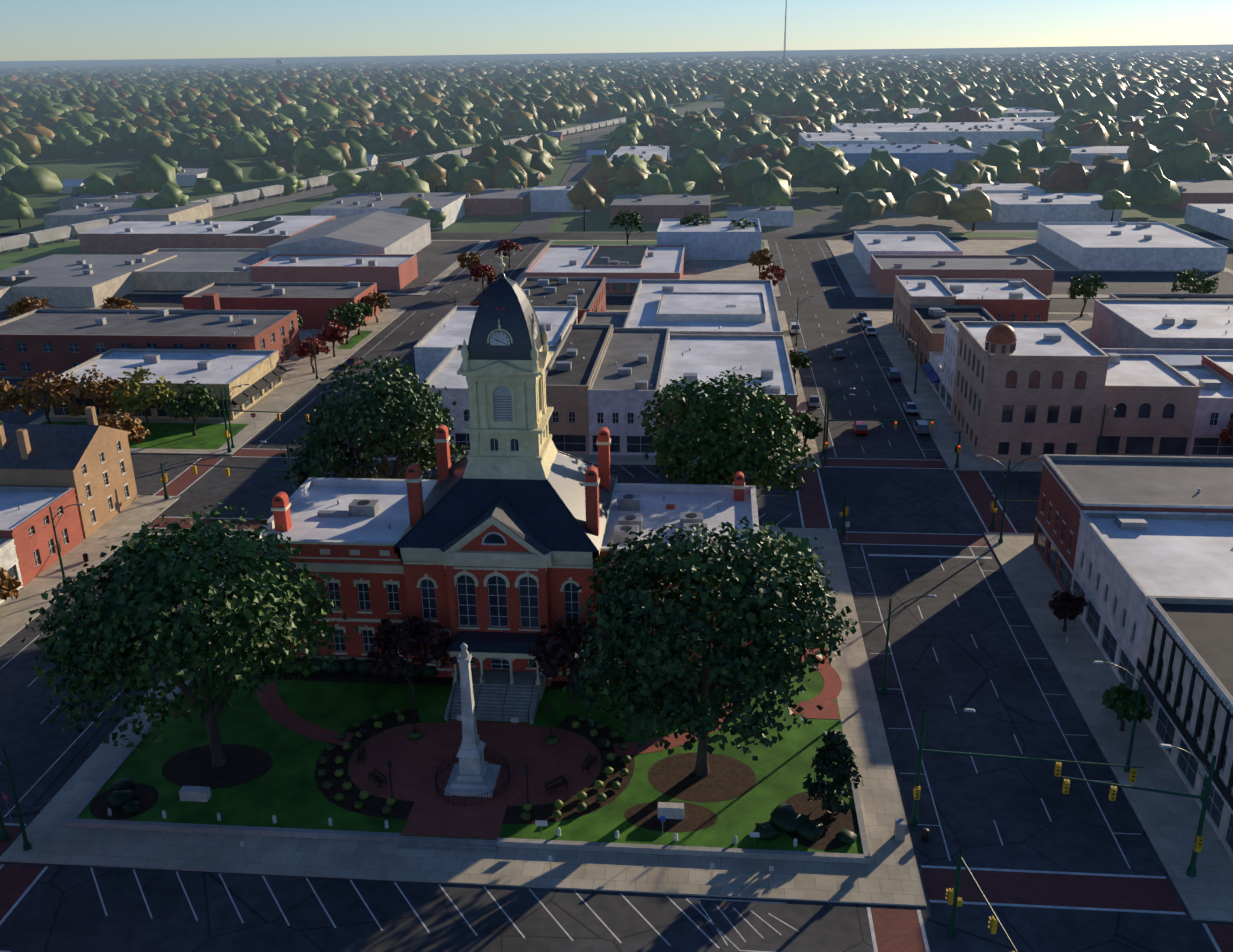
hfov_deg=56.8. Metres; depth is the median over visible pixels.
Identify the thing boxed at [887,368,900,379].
car
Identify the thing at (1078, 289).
town tree
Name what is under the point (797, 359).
town tree
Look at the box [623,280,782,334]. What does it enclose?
flat roof
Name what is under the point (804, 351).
dark car
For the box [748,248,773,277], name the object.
town tree
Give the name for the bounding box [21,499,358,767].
tree
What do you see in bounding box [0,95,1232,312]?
buildings
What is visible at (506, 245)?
town tree
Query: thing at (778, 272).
town tree
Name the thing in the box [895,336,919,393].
light
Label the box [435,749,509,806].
monument fence
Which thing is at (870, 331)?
white car
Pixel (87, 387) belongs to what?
town tree
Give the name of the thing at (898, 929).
road markings
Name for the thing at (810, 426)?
town tree
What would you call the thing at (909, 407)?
silver car
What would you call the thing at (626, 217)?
town tree
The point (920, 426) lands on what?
grey suv
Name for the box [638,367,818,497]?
tree
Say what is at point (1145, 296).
building
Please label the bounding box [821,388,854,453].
light
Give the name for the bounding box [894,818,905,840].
utility box
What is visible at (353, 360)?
car
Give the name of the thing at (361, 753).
bench
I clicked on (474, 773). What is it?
monument
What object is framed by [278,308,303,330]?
town tree
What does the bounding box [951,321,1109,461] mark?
stone building
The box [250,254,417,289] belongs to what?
commercial building
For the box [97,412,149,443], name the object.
town tree
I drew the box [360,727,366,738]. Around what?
plaza bin
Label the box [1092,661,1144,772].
light
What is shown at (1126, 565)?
shop
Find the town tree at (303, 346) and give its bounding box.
[294,336,329,372]
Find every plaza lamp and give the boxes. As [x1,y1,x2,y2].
[386,759,393,797]
[409,697,416,733]
[524,765,529,802]
[547,702,552,738]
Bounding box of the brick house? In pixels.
[0,406,137,537]
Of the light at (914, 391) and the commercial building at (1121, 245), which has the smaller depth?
the light at (914, 391)
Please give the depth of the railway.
477.49 m
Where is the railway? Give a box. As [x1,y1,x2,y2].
[68,101,724,239]
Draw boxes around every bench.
[357,743,365,763]
[368,767,386,788]
[545,774,567,795]
[582,752,596,773]
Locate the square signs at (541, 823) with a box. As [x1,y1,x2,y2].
[240,715,773,892]
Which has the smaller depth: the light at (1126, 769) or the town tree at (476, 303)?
the light at (1126, 769)
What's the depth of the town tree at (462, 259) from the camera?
293.48 m
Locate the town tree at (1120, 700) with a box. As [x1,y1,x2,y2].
[1102,682,1152,731]
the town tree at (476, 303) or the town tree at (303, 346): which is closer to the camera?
the town tree at (303, 346)
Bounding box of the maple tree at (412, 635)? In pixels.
[366,615,457,694]
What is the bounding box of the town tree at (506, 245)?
[494,239,522,267]
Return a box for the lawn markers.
[179,786,683,818]
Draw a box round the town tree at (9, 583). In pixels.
[0,567,22,601]
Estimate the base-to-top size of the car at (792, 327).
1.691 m
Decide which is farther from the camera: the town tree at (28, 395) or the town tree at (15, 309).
the town tree at (15, 309)
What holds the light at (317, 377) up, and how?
on the pavements
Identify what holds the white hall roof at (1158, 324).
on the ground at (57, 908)
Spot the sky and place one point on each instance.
(30, 30)
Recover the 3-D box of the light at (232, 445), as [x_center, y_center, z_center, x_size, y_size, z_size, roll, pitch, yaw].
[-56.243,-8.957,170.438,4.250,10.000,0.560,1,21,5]
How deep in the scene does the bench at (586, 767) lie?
93.44 m
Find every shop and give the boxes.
[892,276,955,345]
[939,316,986,415]
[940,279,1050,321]
[1070,512,1232,859]
[1170,364,1232,456]
[1201,355,1232,381]
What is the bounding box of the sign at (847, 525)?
[845,522,849,542]
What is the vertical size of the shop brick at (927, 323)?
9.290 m
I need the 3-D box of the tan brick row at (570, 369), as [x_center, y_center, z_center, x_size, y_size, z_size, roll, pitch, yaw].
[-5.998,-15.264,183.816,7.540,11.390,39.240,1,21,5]
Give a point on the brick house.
(91, 461)
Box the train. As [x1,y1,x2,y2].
[0,117,625,252]
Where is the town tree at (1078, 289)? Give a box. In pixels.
[1067,271,1107,316]
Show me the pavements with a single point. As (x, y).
(888, 874)
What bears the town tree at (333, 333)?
on the pavements
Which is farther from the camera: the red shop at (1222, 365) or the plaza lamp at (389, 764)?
the red shop at (1222, 365)
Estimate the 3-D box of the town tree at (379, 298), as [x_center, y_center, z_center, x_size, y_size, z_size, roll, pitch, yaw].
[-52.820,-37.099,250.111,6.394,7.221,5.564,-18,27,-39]
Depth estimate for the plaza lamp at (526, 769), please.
87.80 m
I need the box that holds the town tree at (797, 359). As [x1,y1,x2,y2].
[789,349,811,382]
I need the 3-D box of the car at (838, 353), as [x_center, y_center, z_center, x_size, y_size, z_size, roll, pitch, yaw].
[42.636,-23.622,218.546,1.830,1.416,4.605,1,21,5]
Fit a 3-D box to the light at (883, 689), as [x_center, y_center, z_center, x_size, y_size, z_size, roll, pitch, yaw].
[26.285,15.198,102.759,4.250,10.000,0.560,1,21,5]
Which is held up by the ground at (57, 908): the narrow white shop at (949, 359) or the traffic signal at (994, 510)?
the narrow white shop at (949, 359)
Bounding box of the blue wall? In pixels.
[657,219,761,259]
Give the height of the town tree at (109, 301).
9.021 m
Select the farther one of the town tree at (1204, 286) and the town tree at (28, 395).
the town tree at (1204, 286)
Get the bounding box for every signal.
[160,461,168,498]
[190,441,293,493]
[220,386,310,452]
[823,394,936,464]
[840,494,848,534]
[954,431,960,467]
[988,491,997,529]
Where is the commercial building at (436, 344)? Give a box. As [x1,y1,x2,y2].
[413,306,628,382]
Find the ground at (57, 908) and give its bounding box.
[0,44,1232,951]
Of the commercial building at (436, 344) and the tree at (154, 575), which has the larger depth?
the commercial building at (436, 344)
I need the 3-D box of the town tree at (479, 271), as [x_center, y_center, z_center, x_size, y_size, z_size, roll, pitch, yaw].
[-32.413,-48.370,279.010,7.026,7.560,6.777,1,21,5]
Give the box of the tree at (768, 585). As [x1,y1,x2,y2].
[563,516,857,776]
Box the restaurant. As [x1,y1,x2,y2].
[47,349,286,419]
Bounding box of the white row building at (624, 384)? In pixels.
[587,328,669,455]
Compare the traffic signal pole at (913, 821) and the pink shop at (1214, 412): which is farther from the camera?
the pink shop at (1214, 412)
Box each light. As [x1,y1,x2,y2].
[0,746,30,850]
[49,503,84,584]
[224,384,250,447]
[311,325,332,378]
[795,296,818,345]
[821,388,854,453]
[880,595,936,693]
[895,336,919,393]
[975,455,1042,542]
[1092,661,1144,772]
[1097,404,1116,454]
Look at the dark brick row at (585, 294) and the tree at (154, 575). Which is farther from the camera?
the dark brick row at (585, 294)
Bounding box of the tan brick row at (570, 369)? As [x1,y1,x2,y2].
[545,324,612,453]
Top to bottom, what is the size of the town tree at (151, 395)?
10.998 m
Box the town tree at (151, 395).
[109,366,175,431]
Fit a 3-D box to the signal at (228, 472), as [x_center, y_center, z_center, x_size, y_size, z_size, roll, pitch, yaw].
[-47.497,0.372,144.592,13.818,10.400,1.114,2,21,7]
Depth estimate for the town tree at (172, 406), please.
175.80 m
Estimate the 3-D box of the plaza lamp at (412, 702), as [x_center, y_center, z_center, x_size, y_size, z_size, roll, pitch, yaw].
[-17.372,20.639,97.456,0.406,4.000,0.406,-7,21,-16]
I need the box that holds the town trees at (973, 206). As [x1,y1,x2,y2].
[0,154,1232,230]
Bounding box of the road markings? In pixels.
[0,241,1232,951]
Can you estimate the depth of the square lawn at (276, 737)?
92.65 m
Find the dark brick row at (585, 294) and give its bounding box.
[519,277,605,322]
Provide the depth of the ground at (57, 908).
102.32 m
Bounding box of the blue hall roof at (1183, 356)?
[1100,348,1232,364]
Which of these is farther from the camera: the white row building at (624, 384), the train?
the train
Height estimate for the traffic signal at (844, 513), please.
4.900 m
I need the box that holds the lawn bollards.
[107,808,796,846]
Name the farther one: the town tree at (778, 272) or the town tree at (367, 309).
the town tree at (778, 272)
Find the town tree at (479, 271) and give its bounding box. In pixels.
[469,263,497,293]
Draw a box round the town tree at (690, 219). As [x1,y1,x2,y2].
[680,211,711,225]
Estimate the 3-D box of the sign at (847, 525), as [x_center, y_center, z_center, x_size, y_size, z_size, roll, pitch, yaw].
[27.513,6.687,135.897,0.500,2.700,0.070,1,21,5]
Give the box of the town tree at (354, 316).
[325,301,367,343]
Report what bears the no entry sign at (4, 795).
on the pavements
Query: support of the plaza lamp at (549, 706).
on the square lawn at (276, 737)
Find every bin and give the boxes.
[82,553,88,561]
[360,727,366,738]
[599,737,605,749]
[921,828,929,841]
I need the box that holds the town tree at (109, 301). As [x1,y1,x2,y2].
[101,296,139,308]
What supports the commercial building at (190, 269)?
on the ground at (57, 908)
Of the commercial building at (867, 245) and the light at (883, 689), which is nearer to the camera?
the light at (883, 689)
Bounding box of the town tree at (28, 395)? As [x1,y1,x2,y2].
[7,371,76,424]
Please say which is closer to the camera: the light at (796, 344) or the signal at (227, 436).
the signal at (227, 436)
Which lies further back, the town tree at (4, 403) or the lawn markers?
the town tree at (4, 403)
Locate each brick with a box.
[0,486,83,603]
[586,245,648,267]
[907,305,996,378]
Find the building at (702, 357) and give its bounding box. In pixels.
[657,334,797,450]
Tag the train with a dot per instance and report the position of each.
(37, 238)
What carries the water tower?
on the ground at (57, 908)
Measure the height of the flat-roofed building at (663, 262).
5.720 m
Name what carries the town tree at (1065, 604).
on the pavements
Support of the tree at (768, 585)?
on the square lawn at (276, 737)
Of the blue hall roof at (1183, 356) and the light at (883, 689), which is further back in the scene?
the blue hall roof at (1183, 356)
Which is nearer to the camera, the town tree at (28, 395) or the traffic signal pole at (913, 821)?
the traffic signal pole at (913, 821)
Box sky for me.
[0,0,1232,60]
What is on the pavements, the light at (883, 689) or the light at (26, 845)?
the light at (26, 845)
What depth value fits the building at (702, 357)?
180.98 m
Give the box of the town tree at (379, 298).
[361,292,389,322]
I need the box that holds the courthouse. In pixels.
[250,251,759,723]
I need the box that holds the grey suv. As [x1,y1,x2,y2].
[913,420,929,434]
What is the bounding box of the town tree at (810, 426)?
[793,410,823,448]
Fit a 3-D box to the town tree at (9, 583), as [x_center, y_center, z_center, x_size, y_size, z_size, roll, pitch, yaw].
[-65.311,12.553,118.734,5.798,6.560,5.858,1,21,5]
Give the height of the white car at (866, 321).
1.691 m
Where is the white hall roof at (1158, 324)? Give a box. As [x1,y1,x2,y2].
[1090,299,1232,348]
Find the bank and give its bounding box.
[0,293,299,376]
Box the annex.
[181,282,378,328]
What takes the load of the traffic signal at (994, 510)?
on the pavements
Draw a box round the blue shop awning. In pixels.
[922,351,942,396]
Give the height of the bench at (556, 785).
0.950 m
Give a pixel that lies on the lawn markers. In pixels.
(669, 810)
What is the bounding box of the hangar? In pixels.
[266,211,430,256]
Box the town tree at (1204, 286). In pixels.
[1171,267,1219,293]
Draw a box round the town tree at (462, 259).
[456,251,480,279]
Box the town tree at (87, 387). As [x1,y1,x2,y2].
[50,364,131,416]
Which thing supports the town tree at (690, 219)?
on the pavements
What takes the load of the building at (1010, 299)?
on the ground at (57, 908)
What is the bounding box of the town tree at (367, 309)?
[344,301,373,334]
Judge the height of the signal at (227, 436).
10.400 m
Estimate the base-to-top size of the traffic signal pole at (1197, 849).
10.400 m
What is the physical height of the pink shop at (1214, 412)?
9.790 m
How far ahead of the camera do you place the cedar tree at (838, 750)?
85.92 m
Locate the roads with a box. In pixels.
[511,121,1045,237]
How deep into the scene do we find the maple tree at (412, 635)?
101.29 m
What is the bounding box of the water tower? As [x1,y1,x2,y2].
[276,59,282,69]
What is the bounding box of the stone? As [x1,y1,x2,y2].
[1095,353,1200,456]
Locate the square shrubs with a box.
[107,657,856,843]
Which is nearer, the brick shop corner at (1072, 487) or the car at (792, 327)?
the brick shop corner at (1072, 487)
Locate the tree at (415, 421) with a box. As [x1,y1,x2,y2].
[280,355,469,486]
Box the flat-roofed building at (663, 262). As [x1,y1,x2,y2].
[518,245,684,292]
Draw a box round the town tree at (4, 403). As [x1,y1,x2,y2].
[0,379,24,413]
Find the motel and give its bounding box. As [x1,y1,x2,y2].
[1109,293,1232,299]
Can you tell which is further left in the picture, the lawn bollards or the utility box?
the lawn bollards
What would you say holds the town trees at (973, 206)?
on the ground at (57, 908)
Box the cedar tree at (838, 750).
[803,729,863,814]
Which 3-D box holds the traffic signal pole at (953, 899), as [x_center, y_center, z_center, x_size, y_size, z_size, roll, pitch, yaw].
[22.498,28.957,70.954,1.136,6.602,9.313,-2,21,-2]
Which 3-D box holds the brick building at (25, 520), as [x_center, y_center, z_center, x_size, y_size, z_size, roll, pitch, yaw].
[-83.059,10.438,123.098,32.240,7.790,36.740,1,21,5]
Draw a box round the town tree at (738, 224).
[729,218,762,232]
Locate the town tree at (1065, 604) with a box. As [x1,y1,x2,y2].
[1048,590,1088,631]
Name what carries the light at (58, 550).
on the pavements
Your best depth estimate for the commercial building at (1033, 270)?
274.62 m
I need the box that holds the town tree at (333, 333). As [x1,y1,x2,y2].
[315,320,348,356]
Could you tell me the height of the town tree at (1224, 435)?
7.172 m
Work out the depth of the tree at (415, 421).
126.03 m
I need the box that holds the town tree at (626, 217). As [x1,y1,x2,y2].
[608,209,644,244]
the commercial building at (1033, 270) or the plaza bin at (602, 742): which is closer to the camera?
the plaza bin at (602, 742)
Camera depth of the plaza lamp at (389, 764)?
88.75 m
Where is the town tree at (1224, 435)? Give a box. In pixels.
[1216,418,1232,444]
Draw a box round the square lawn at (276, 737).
[66,537,870,863]
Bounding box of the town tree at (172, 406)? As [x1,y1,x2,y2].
[163,376,220,435]
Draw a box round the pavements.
[0,240,1232,921]
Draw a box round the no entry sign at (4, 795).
[2,792,11,823]
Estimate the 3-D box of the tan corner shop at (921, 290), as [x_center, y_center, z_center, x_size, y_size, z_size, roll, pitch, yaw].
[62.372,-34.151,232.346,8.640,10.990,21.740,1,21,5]
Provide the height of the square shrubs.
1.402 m
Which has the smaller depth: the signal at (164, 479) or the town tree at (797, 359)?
the signal at (164, 479)
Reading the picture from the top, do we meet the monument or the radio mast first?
the radio mast
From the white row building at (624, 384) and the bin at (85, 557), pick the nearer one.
the bin at (85, 557)
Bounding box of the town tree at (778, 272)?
[759,263,785,285]
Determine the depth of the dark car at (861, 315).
247.46 m
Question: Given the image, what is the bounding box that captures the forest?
[0,50,1232,219]
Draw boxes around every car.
[345,357,359,366]
[790,322,799,333]
[798,349,807,356]
[808,395,819,406]
[833,349,844,358]
[853,421,867,434]
[858,312,867,319]
[861,317,871,327]
[865,327,875,334]
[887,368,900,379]
[903,402,917,413]
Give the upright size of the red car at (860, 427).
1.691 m
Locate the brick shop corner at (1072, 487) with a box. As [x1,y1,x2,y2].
[1033,454,1232,592]
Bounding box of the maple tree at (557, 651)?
[528,617,615,704]
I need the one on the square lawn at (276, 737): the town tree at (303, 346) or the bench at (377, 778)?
the bench at (377, 778)
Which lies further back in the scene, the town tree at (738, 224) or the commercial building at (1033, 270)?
the town tree at (738, 224)
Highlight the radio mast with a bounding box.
[783,0,786,68]
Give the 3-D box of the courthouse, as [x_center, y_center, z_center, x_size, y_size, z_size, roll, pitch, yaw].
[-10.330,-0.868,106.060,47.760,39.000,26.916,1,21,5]
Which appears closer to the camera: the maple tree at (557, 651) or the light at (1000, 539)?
the maple tree at (557, 651)
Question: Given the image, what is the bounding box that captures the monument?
[444,642,500,796]
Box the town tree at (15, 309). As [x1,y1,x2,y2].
[5,294,53,318]
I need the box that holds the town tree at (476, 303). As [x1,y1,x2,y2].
[471,299,481,305]
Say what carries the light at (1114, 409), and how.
on the pavements
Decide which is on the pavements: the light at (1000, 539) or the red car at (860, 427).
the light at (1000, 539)
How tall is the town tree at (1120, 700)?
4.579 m
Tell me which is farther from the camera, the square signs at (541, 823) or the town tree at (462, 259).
the town tree at (462, 259)
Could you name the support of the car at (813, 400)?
on the ground at (57, 908)

